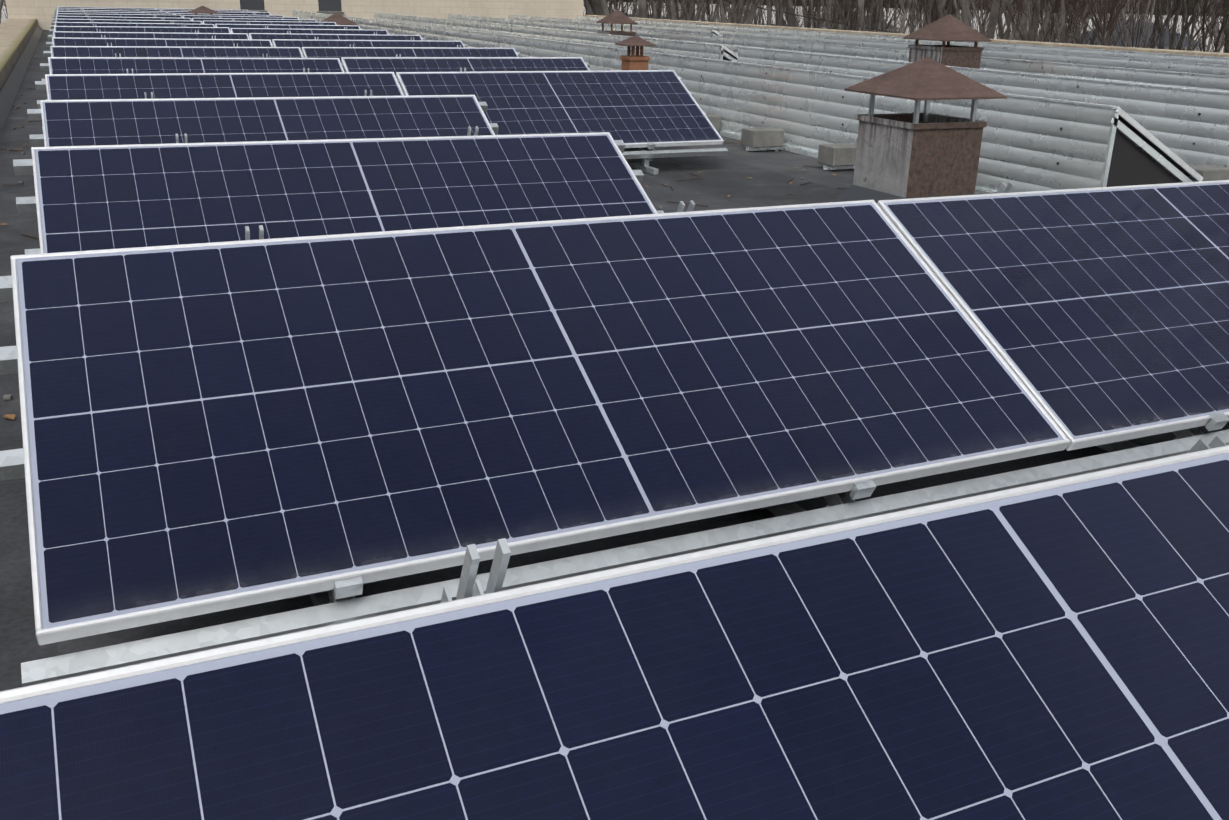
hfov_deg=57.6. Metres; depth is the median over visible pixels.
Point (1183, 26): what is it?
bare tree
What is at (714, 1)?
sky
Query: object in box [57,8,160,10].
solar module
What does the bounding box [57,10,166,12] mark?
solar module
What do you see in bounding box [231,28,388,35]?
solar module
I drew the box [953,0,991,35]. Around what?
bare tree
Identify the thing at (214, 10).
solar module
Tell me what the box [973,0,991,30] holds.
bare tree
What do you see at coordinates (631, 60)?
vent chimney
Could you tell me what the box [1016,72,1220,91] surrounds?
solar module
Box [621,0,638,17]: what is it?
bare tree
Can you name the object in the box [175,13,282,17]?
solar module
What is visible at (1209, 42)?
bare tree
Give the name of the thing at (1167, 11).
bare tree
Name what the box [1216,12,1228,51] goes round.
bare tree
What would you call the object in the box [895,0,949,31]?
bare tree
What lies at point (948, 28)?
vent chimney
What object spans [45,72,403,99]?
solar module
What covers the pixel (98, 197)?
solar module
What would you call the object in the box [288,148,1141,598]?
ballast blocks
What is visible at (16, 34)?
parapet
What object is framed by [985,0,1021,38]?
bare tree
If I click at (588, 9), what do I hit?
bare tree
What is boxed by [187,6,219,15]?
vent chimney
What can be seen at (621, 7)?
bare tree
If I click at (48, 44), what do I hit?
mount frame
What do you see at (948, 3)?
bare tree
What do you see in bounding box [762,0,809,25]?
bare tree
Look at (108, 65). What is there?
solar module
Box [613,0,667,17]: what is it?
bare tree
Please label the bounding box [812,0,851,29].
bare tree
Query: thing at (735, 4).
bare tree
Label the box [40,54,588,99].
mount frame
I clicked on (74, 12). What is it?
solar module
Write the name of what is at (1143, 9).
bare tree
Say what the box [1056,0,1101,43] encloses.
bare tree
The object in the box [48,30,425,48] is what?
mount frame
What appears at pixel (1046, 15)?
bare tree
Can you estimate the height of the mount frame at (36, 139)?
1.011 m
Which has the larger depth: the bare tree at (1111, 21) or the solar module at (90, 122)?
the bare tree at (1111, 21)
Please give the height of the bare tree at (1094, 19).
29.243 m
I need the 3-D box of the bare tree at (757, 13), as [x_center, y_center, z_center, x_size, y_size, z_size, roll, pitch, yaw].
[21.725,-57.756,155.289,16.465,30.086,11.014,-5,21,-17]
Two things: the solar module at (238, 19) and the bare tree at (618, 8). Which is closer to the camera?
the solar module at (238, 19)
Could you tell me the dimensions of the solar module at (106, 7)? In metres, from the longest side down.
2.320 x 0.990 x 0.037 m
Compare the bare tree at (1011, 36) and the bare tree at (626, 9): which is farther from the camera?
the bare tree at (626, 9)
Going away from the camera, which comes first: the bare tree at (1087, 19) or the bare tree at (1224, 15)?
the bare tree at (1224, 15)
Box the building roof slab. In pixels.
[0,30,1228,690]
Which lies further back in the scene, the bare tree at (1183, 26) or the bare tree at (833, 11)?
the bare tree at (833, 11)
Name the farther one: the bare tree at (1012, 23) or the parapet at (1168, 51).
the bare tree at (1012, 23)
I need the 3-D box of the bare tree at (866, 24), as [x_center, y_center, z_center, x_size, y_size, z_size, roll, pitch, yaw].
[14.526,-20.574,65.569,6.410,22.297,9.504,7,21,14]
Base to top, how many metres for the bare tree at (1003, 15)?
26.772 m
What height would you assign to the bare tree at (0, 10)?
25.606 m
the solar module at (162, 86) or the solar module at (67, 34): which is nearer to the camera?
the solar module at (162, 86)
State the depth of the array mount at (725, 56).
11.61 m
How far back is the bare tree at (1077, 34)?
69.50 m
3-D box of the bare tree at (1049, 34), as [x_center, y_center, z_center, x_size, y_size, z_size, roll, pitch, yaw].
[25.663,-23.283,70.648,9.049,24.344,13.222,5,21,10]
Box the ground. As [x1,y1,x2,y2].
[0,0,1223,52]
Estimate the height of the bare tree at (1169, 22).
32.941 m
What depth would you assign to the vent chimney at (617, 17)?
19.76 m
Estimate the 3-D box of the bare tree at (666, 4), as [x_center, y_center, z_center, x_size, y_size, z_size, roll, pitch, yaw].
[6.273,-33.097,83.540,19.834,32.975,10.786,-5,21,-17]
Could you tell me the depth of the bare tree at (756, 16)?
79.01 m
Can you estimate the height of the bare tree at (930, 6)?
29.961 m
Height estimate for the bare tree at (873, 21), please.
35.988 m
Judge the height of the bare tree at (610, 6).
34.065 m
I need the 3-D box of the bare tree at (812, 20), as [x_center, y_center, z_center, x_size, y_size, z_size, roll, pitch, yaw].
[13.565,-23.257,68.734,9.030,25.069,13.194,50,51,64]
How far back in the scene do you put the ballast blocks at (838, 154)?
8.78 m
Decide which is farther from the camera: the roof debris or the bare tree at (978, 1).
the bare tree at (978, 1)
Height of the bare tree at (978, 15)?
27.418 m
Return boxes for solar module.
[0,445,1228,819]
[10,200,1069,644]
[31,132,657,253]
[40,95,494,146]
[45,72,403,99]
[48,57,343,73]
[50,46,303,57]
[52,37,272,46]
[53,31,248,38]
[54,26,230,32]
[55,19,201,23]
[55,22,214,26]
[56,13,181,17]
[56,16,190,20]
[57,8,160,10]
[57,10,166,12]
[57,11,173,14]
[58,6,154,8]
[156,8,247,10]
[162,9,257,12]
[168,11,269,14]
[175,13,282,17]
[183,15,298,19]
[192,18,315,22]
[203,21,335,26]
[215,24,359,30]
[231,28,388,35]
[249,33,421,42]
[272,39,464,57]
[302,47,517,71]
[341,57,589,93]
[396,70,723,147]
[643,37,738,58]
[877,180,1228,450]
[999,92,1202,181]
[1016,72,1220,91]
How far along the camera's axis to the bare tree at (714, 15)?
81.19 m
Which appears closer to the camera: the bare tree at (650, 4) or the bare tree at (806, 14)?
the bare tree at (806, 14)
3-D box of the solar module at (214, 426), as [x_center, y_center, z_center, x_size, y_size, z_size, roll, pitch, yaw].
[-0.095,-0.119,2.630,2.320,0.035,0.990,-8,50,-24]
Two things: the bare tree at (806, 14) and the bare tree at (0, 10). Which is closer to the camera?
the bare tree at (806, 14)
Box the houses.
[628,14,1209,51]
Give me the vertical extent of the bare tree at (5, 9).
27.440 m
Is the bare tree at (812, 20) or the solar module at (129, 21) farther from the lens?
the bare tree at (812, 20)
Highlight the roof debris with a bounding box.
[0,88,846,419]
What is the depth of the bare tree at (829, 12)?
105.51 m
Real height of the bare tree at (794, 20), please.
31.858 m
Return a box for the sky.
[608,0,1228,16]
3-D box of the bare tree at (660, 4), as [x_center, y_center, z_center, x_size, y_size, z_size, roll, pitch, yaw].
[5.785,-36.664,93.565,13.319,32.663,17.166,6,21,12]
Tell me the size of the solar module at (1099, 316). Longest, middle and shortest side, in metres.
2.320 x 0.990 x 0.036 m
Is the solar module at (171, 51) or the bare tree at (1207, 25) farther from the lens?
the bare tree at (1207, 25)
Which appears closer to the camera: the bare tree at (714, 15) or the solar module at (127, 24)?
the solar module at (127, 24)
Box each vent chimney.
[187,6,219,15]
[320,13,358,25]
[596,10,637,35]
[615,35,655,69]
[833,57,1006,202]
[902,14,991,68]
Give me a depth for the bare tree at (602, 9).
38.70 m
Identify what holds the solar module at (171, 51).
on the mount frame at (47, 53)
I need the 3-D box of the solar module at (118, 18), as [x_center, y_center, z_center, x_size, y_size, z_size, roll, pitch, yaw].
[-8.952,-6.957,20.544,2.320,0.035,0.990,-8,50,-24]
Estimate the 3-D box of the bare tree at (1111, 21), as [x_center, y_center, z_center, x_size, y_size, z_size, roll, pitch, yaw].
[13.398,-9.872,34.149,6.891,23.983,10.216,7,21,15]
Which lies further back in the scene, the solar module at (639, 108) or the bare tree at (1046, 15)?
the bare tree at (1046, 15)
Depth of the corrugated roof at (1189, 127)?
9.39 m
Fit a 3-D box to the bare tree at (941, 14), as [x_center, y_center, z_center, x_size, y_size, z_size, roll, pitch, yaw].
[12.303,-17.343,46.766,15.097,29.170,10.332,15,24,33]
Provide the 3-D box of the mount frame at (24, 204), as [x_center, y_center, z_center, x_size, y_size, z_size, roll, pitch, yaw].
[-0.947,-0.553,4.422,2.450,1.011,1.274,-8,22,-24]
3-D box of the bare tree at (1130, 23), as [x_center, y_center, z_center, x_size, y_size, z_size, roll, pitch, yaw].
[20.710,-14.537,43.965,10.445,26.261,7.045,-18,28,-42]
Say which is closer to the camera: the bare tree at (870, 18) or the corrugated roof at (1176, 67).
the corrugated roof at (1176, 67)
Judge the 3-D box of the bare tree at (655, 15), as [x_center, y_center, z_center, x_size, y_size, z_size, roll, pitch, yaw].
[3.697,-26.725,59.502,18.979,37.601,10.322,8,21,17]
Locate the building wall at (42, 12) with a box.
[5,0,582,29]
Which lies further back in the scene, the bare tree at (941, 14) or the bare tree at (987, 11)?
the bare tree at (987, 11)
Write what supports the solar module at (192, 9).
on the mount frame
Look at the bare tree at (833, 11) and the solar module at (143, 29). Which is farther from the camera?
the bare tree at (833, 11)
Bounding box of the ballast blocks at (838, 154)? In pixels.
[706,114,1228,190]
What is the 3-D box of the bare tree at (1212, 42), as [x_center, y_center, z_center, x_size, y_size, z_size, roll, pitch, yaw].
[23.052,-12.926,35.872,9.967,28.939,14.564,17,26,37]
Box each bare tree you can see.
[0,0,3,23]
[0,0,7,18]
[583,0,619,14]
[584,0,610,14]
[587,0,663,17]
[606,0,633,16]
[607,0,650,16]
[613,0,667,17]
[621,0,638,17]
[630,0,680,18]
[650,0,681,19]
[651,0,675,18]
[658,0,681,19]
[664,0,711,20]
[665,0,711,20]
[666,0,728,20]
[681,0,755,24]
[682,0,760,23]
[694,0,729,22]
[697,0,712,19]
[704,0,746,23]
[719,0,768,23]
[730,0,775,24]
[742,0,774,24]
[742,0,793,25]
[743,0,766,23]
[758,0,774,24]
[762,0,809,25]
[771,0,816,27]
[773,0,846,28]
[774,0,874,29]
[786,0,838,28]
[792,0,840,27]
[798,0,886,31]
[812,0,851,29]
[825,0,864,28]
[828,0,839,28]
[828,0,905,30]
[840,0,912,32]
[847,0,911,32]
[849,0,915,31]
[858,0,880,31]
[878,0,917,33]
[880,0,914,33]
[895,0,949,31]
[897,0,924,31]
[907,2,923,30]
[908,0,952,32]
[909,0,958,28]
[912,0,983,29]
[912,0,1043,39]
[920,0,1012,33]
[921,0,1010,39]
[924,0,1044,40]
[931,0,979,18]
[949,0,997,36]
[953,0,991,30]
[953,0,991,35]
[966,0,1130,45]
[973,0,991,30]
[982,0,1038,36]
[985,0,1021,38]
[998,0,1079,42]
[1004,0,1043,36]
[1011,0,1101,43]
[1013,0,1071,40]
[1017,0,1087,43]
[1022,0,1052,41]
[1022,0,1082,41]
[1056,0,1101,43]
[1064,0,1228,52]
[1068,0,1120,45]
[1069,0,1117,44]
[1070,0,1108,44]
[1072,0,1180,47]
[1082,0,1197,49]
[1085,0,1112,32]
[1093,1,1124,44]
[1127,0,1146,21]
[1135,0,1157,21]
[1141,0,1172,27]
[1145,0,1219,50]
[1147,0,1224,52]
[1154,0,1197,49]
[1159,0,1189,29]
[1172,0,1198,50]
[1181,0,1204,36]
[1186,0,1224,50]
[1190,1,1218,43]
[1191,0,1221,51]
[1192,0,1228,52]
[1211,1,1221,52]
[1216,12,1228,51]
[1220,0,1228,33]
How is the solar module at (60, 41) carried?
on the mount frame at (48, 44)
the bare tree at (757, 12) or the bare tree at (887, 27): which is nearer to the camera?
the bare tree at (887, 27)
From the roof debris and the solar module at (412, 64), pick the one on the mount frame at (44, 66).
the solar module at (412, 64)
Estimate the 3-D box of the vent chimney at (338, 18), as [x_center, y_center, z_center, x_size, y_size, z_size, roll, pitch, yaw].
[-5.689,-7.750,22.989,0.720,0.810,0.720,-8,22,-24]
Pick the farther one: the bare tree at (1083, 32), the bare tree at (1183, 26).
the bare tree at (1083, 32)
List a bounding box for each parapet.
[0,18,37,88]
[583,15,1228,57]
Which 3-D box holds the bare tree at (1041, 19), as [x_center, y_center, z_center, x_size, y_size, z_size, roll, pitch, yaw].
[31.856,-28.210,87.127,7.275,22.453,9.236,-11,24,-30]
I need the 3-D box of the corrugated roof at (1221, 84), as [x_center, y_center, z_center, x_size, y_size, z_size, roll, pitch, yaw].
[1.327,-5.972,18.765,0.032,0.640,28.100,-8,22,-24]
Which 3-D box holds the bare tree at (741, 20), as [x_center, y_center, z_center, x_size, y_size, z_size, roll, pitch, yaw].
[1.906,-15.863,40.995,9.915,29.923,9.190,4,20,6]
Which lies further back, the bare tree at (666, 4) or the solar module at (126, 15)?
the bare tree at (666, 4)
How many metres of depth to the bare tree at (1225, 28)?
48.24 m
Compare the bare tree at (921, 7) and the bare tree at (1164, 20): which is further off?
the bare tree at (921, 7)
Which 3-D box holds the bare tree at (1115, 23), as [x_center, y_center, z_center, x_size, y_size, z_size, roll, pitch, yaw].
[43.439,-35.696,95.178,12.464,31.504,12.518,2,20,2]
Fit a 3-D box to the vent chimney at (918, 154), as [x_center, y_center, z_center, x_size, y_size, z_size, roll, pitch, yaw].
[1.923,-1.738,7.059,0.720,0.940,0.720,-8,22,-24]
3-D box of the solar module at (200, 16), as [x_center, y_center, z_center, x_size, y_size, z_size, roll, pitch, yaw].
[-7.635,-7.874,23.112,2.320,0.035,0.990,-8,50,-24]
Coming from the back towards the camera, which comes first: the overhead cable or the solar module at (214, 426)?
the overhead cable
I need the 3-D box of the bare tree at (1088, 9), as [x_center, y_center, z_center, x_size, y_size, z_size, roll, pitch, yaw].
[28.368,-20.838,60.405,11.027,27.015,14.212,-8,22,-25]
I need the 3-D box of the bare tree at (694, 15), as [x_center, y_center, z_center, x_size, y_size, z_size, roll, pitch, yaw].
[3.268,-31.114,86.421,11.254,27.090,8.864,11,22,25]
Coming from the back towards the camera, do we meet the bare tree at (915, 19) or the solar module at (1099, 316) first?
the bare tree at (915, 19)
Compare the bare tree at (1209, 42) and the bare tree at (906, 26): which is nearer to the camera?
the bare tree at (906, 26)
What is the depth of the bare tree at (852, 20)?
47.16 m
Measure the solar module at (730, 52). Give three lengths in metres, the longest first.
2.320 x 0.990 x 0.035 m
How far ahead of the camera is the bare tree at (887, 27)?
75.86 m
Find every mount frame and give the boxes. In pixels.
[0,182,1228,686]
[13,126,663,254]
[27,90,498,145]
[35,67,727,174]
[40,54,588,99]
[43,43,520,56]
[46,35,467,47]
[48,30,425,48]
[49,24,391,41]
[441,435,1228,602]
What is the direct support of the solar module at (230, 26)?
on the mount frame
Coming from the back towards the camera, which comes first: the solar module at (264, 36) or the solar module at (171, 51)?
the solar module at (264, 36)
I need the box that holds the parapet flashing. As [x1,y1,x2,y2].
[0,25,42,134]
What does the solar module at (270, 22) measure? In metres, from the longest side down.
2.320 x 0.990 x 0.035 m
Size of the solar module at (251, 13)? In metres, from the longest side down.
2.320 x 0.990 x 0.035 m
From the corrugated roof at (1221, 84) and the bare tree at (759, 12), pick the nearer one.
the corrugated roof at (1221, 84)
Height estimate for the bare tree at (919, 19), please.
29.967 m
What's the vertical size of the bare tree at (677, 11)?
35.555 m
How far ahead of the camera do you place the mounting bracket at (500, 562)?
1.13 m
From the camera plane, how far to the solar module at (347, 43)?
13.55 m
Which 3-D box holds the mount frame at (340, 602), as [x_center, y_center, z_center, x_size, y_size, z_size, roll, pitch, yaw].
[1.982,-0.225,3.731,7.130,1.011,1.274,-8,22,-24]
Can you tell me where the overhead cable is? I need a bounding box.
[724,0,903,33]
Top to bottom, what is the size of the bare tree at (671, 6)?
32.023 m
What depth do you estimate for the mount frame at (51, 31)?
15.68 m
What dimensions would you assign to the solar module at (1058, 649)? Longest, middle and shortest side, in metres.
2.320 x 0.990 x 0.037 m
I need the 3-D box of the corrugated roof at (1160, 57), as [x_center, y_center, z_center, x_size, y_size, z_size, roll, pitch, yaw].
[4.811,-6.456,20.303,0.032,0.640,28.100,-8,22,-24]
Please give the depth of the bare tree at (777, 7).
60.55 m
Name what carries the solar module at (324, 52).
on the mount frame at (47, 53)
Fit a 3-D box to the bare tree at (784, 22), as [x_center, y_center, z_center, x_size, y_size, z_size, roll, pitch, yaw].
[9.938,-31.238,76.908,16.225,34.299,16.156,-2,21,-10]
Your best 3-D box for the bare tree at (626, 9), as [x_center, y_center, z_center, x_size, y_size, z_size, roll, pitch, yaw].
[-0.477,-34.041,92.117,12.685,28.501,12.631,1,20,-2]
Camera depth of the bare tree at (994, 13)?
37.28 m

